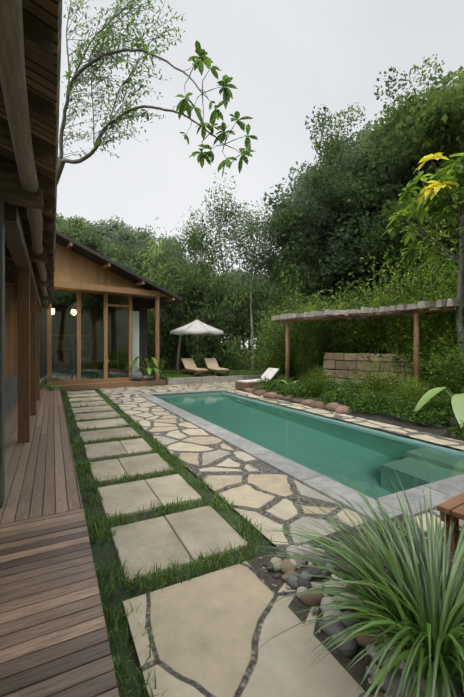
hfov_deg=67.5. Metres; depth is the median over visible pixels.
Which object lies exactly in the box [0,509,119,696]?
deck boards
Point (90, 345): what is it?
pavilion glazing
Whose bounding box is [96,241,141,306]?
forest tree
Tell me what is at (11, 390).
wall panel
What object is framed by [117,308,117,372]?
pavilion wall
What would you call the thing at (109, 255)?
forest tree
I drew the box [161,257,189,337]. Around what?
forest tree
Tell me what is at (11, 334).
house wall boards
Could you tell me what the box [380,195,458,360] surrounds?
shrub
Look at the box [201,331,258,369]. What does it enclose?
shrub
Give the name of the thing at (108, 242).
forest tree
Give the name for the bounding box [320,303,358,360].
shrub
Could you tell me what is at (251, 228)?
slender tree
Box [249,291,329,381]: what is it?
shrub
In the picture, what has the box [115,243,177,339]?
forest tree
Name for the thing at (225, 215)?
slender tree
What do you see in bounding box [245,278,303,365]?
shrub
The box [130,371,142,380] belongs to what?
porch boulder
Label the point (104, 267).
pavilion purlins
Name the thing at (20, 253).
veranda beams
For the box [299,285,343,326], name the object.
shrub
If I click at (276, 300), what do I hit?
tree
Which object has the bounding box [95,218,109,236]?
forest tree
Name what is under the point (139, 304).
pavilion inner walls
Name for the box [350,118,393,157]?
forest tree
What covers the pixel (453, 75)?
forest tree
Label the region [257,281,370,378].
shrub
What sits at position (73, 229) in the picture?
forest tree
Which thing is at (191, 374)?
lawn grass
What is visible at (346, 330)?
shrub
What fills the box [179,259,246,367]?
forest tree
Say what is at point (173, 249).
slender tree
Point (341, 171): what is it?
forest tree
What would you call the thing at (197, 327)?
patio umbrella
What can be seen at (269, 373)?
sun lounger
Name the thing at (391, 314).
pergola beams
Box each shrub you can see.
[147,313,202,369]
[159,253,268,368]
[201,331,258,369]
[224,300,318,379]
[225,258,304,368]
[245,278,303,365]
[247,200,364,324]
[247,303,331,381]
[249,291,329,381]
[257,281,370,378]
[282,265,430,360]
[293,362,344,395]
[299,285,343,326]
[312,246,454,352]
[317,261,445,357]
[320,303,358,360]
[321,271,444,365]
[326,275,405,304]
[346,357,432,396]
[363,285,456,386]
[377,263,463,385]
[379,371,448,406]
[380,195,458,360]
[397,240,463,352]
[400,338,463,394]
[409,318,463,385]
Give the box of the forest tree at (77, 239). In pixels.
[66,237,98,305]
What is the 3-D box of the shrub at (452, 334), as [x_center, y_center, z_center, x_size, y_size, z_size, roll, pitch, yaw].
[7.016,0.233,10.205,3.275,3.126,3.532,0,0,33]
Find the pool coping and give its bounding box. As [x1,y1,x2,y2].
[138,389,463,522]
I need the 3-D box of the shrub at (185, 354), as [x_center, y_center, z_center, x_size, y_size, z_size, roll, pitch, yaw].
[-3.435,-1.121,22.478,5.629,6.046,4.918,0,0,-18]
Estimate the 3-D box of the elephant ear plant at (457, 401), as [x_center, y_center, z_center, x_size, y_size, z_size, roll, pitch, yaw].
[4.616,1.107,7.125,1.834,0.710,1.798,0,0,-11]
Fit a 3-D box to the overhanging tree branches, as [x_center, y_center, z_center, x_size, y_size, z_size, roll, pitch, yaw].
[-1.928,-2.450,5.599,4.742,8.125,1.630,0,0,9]
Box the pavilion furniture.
[52,334,119,379]
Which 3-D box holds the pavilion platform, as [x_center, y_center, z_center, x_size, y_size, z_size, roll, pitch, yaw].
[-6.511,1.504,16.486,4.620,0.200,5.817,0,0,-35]
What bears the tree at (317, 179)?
on the terrain at (230, 515)
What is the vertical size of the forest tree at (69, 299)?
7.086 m
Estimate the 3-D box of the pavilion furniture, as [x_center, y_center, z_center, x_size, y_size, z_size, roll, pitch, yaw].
[-6.373,0.404,15.400,1.724,2.000,2.845,0,0,45]
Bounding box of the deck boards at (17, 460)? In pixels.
[0,388,82,524]
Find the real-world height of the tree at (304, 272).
12.029 m
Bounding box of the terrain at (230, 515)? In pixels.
[41,290,463,696]
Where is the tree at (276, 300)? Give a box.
[256,281,307,328]
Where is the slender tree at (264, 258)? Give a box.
[243,198,307,308]
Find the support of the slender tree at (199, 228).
on the terrain at (230, 515)
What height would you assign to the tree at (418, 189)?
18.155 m
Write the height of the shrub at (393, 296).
6.003 m
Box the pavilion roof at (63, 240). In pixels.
[56,230,181,308]
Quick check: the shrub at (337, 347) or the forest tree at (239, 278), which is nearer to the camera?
the shrub at (337, 347)
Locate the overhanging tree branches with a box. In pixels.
[57,0,257,185]
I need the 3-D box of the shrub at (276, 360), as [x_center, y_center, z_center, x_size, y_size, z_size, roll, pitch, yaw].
[1.984,-0.254,16.356,4.928,4.082,4.306,0,0,28]
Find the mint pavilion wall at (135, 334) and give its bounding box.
[132,311,138,372]
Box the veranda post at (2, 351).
[0,196,4,507]
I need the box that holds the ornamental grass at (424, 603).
[248,469,463,696]
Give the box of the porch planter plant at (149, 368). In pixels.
[123,355,165,375]
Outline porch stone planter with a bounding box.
[142,375,153,380]
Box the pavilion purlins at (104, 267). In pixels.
[65,242,174,301]
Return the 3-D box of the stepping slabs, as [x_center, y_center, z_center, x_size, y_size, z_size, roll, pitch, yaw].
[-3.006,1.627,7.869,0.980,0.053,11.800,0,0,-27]
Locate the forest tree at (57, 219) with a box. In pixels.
[56,212,67,228]
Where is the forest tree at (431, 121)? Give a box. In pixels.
[341,66,463,294]
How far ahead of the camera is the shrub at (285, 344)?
16.46 m
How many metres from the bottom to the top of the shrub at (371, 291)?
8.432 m
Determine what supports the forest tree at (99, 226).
on the terrain at (230, 515)
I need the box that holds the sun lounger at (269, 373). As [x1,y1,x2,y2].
[235,368,278,389]
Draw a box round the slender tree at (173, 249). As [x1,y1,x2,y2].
[148,222,214,357]
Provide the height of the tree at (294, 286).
11.139 m
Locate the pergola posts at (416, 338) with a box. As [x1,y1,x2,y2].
[285,313,441,384]
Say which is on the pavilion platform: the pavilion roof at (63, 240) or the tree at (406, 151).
the pavilion roof at (63, 240)
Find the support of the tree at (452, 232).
on the terrain at (230, 515)
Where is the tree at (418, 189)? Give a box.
[391,87,450,286]
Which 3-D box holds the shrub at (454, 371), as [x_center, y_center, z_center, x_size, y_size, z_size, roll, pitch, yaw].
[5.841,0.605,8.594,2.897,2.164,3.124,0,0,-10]
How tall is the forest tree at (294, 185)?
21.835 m
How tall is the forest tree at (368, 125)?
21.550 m
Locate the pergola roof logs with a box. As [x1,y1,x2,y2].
[271,298,463,319]
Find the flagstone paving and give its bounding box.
[100,382,463,696]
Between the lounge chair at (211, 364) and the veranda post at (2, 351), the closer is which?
the veranda post at (2, 351)
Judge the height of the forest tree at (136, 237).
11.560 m
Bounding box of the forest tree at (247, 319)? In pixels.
[219,289,268,362]
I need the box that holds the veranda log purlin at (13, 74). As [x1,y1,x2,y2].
[0,0,47,305]
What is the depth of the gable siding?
13.96 m
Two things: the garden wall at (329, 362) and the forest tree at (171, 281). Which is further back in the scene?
the forest tree at (171, 281)
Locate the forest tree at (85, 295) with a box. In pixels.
[53,255,115,307]
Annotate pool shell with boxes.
[156,391,463,455]
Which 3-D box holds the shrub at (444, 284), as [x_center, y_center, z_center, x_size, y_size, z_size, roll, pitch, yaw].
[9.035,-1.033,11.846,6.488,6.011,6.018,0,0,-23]
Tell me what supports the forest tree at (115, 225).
on the terrain at (230, 515)
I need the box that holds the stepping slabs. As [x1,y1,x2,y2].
[66,390,246,582]
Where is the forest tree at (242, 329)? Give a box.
[224,286,262,367]
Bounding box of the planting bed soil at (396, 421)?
[244,389,463,440]
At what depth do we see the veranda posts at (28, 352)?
5.50 m
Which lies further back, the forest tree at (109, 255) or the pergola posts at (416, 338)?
the forest tree at (109, 255)
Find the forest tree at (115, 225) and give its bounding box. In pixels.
[101,216,137,256]
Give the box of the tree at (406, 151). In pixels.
[358,54,463,297]
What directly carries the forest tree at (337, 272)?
on the terrain at (230, 515)
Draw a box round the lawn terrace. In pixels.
[147,367,262,384]
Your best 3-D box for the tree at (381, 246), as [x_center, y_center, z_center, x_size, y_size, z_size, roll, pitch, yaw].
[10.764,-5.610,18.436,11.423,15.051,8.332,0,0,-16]
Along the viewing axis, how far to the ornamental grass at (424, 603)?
1.87 m
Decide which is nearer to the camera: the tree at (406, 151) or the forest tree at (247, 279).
the tree at (406, 151)
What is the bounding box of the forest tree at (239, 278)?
[229,268,256,354]
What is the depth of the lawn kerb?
16.10 m
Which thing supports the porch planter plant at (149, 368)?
on the pavilion platform
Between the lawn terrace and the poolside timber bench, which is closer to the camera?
the poolside timber bench
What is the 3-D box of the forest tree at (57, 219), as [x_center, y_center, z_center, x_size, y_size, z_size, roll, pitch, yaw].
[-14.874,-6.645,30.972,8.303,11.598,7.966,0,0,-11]
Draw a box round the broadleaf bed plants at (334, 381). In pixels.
[276,375,453,402]
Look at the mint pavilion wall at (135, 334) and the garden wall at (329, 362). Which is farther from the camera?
the mint pavilion wall at (135, 334)
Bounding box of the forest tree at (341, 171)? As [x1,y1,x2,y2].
[254,158,384,286]
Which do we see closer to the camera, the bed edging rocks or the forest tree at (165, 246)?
the bed edging rocks
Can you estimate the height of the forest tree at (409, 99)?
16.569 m
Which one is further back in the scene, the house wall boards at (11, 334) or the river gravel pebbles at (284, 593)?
the house wall boards at (11, 334)
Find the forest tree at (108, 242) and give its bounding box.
[74,235,111,294]
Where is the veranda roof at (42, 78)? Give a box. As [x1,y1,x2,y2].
[0,0,61,300]
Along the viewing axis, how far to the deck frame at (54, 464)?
4.47 m
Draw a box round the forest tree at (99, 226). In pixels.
[64,216,105,235]
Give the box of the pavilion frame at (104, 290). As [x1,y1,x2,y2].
[47,280,160,384]
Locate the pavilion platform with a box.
[40,373,165,390]
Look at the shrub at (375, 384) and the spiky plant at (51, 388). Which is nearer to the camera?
the shrub at (375, 384)
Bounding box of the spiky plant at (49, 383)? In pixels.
[40,373,58,389]
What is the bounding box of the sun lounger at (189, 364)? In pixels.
[179,358,208,376]
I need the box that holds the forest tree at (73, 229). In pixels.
[56,215,117,306]
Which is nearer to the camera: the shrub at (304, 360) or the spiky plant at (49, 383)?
the spiky plant at (49, 383)
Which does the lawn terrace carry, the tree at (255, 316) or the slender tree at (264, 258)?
the slender tree at (264, 258)
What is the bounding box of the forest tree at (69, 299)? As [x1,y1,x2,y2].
[53,290,93,306]
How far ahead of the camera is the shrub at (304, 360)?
14.78 m
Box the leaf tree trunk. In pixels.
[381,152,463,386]
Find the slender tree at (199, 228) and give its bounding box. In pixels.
[157,206,239,367]
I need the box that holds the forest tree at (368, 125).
[290,120,380,205]
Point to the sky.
(284, 59)
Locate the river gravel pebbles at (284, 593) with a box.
[259,525,452,683]
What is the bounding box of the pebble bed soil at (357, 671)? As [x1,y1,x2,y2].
[247,518,463,694]
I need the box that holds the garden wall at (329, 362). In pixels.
[323,353,412,383]
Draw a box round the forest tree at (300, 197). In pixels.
[280,164,342,257]
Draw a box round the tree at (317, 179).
[261,104,417,305]
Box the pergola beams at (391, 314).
[276,307,463,322]
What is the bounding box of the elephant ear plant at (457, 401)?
[413,387,463,427]
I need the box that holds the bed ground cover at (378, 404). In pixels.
[254,375,463,439]
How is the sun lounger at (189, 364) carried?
on the lawn terrace
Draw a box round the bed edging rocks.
[244,386,352,414]
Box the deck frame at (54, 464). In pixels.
[15,391,80,518]
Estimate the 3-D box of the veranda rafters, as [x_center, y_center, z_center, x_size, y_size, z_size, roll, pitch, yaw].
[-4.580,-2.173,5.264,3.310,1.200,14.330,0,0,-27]
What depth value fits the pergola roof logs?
11.57 m
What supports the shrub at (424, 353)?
on the planting bed soil at (396, 421)
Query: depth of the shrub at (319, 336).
15.44 m
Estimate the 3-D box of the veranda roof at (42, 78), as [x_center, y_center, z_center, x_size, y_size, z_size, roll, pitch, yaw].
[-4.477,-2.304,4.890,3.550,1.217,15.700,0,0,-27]
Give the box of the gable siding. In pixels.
[54,243,145,289]
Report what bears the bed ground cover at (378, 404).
on the planting bed soil at (396, 421)
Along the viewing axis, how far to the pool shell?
7.32 m
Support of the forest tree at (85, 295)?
on the terrain at (230, 515)
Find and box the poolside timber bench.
[437,492,463,549]
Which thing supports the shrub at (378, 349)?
on the terrain at (230, 515)
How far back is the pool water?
5.93 m
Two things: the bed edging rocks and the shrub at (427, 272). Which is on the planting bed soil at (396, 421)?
the bed edging rocks
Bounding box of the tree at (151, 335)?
[115,217,201,370]
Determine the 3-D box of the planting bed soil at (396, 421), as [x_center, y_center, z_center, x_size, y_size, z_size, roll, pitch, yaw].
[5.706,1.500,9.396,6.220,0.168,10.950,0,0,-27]
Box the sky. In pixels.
[56,0,463,348]
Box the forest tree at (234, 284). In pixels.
[224,272,246,344]
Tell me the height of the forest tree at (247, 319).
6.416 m
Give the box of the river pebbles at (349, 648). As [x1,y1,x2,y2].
[267,541,463,696]
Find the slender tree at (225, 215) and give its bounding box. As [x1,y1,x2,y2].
[175,172,269,356]
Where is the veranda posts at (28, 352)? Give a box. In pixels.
[18,268,39,442]
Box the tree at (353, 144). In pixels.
[302,102,401,299]
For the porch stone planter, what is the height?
0.200 m
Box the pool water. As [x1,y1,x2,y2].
[157,393,463,498]
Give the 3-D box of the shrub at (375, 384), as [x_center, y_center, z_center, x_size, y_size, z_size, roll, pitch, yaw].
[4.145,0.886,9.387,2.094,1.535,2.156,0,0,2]
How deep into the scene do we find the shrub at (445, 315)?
11.49 m
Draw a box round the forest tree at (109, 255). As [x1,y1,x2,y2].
[81,224,119,258]
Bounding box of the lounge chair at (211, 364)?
[204,358,229,375]
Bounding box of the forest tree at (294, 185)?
[278,139,351,210]
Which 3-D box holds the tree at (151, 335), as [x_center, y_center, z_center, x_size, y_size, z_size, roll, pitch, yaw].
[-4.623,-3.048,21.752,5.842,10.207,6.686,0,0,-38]
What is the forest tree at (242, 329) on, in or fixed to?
on the terrain at (230, 515)
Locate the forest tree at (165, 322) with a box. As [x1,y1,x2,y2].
[154,262,208,370]
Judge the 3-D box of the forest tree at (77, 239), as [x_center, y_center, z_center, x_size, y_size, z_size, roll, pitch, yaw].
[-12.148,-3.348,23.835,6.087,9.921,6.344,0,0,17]
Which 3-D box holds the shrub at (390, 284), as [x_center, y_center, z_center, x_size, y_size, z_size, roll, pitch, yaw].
[7.050,-1.402,15.854,6.616,6.603,5.781,0,0,-44]
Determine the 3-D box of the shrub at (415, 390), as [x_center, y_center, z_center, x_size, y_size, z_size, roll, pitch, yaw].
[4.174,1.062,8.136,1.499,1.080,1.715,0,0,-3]
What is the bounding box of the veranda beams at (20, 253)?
[0,171,49,311]
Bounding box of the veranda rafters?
[0,12,53,303]
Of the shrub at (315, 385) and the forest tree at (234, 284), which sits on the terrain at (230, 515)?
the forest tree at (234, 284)
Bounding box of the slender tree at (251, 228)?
[220,198,292,369]
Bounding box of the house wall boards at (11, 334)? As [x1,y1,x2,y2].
[5,270,17,378]
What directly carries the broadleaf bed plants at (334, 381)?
on the planting bed soil at (396, 421)
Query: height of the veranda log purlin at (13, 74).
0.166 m
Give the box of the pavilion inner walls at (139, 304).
[40,296,151,384]
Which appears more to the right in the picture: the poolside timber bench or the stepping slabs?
the poolside timber bench
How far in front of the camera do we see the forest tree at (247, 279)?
37.05 m
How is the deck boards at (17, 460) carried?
on the deck frame at (54, 464)
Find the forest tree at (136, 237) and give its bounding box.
[104,223,159,271]
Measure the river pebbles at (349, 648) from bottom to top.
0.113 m
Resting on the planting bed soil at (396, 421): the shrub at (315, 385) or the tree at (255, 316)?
the shrub at (315, 385)
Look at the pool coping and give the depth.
4.08 m
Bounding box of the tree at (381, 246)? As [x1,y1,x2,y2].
[315,109,463,300]
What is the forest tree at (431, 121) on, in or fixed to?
on the terrain at (230, 515)
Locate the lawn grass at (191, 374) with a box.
[151,369,263,377]
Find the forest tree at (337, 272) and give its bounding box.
[263,168,392,307]
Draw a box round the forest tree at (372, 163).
[318,126,449,301]
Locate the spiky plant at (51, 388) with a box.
[42,383,70,390]
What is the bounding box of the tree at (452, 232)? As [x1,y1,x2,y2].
[376,79,463,271]
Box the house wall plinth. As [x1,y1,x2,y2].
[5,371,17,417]
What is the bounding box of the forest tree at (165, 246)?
[136,233,185,275]
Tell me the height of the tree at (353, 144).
17.642 m
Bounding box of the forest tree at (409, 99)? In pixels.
[369,83,463,143]
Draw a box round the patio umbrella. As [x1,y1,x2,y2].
[170,317,222,374]
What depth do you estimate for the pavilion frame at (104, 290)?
14.28 m
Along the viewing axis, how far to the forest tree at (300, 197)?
27.77 m
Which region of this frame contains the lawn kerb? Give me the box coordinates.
[167,375,258,384]
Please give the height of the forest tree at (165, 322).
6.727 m
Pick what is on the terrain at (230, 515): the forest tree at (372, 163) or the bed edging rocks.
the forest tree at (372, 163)
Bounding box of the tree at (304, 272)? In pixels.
[264,192,378,310]
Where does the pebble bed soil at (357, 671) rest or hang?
on the terrain at (230, 515)
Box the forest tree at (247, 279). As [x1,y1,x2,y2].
[229,270,263,355]
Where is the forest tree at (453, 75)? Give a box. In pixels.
[440,66,463,88]
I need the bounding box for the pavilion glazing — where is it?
[52,289,128,380]

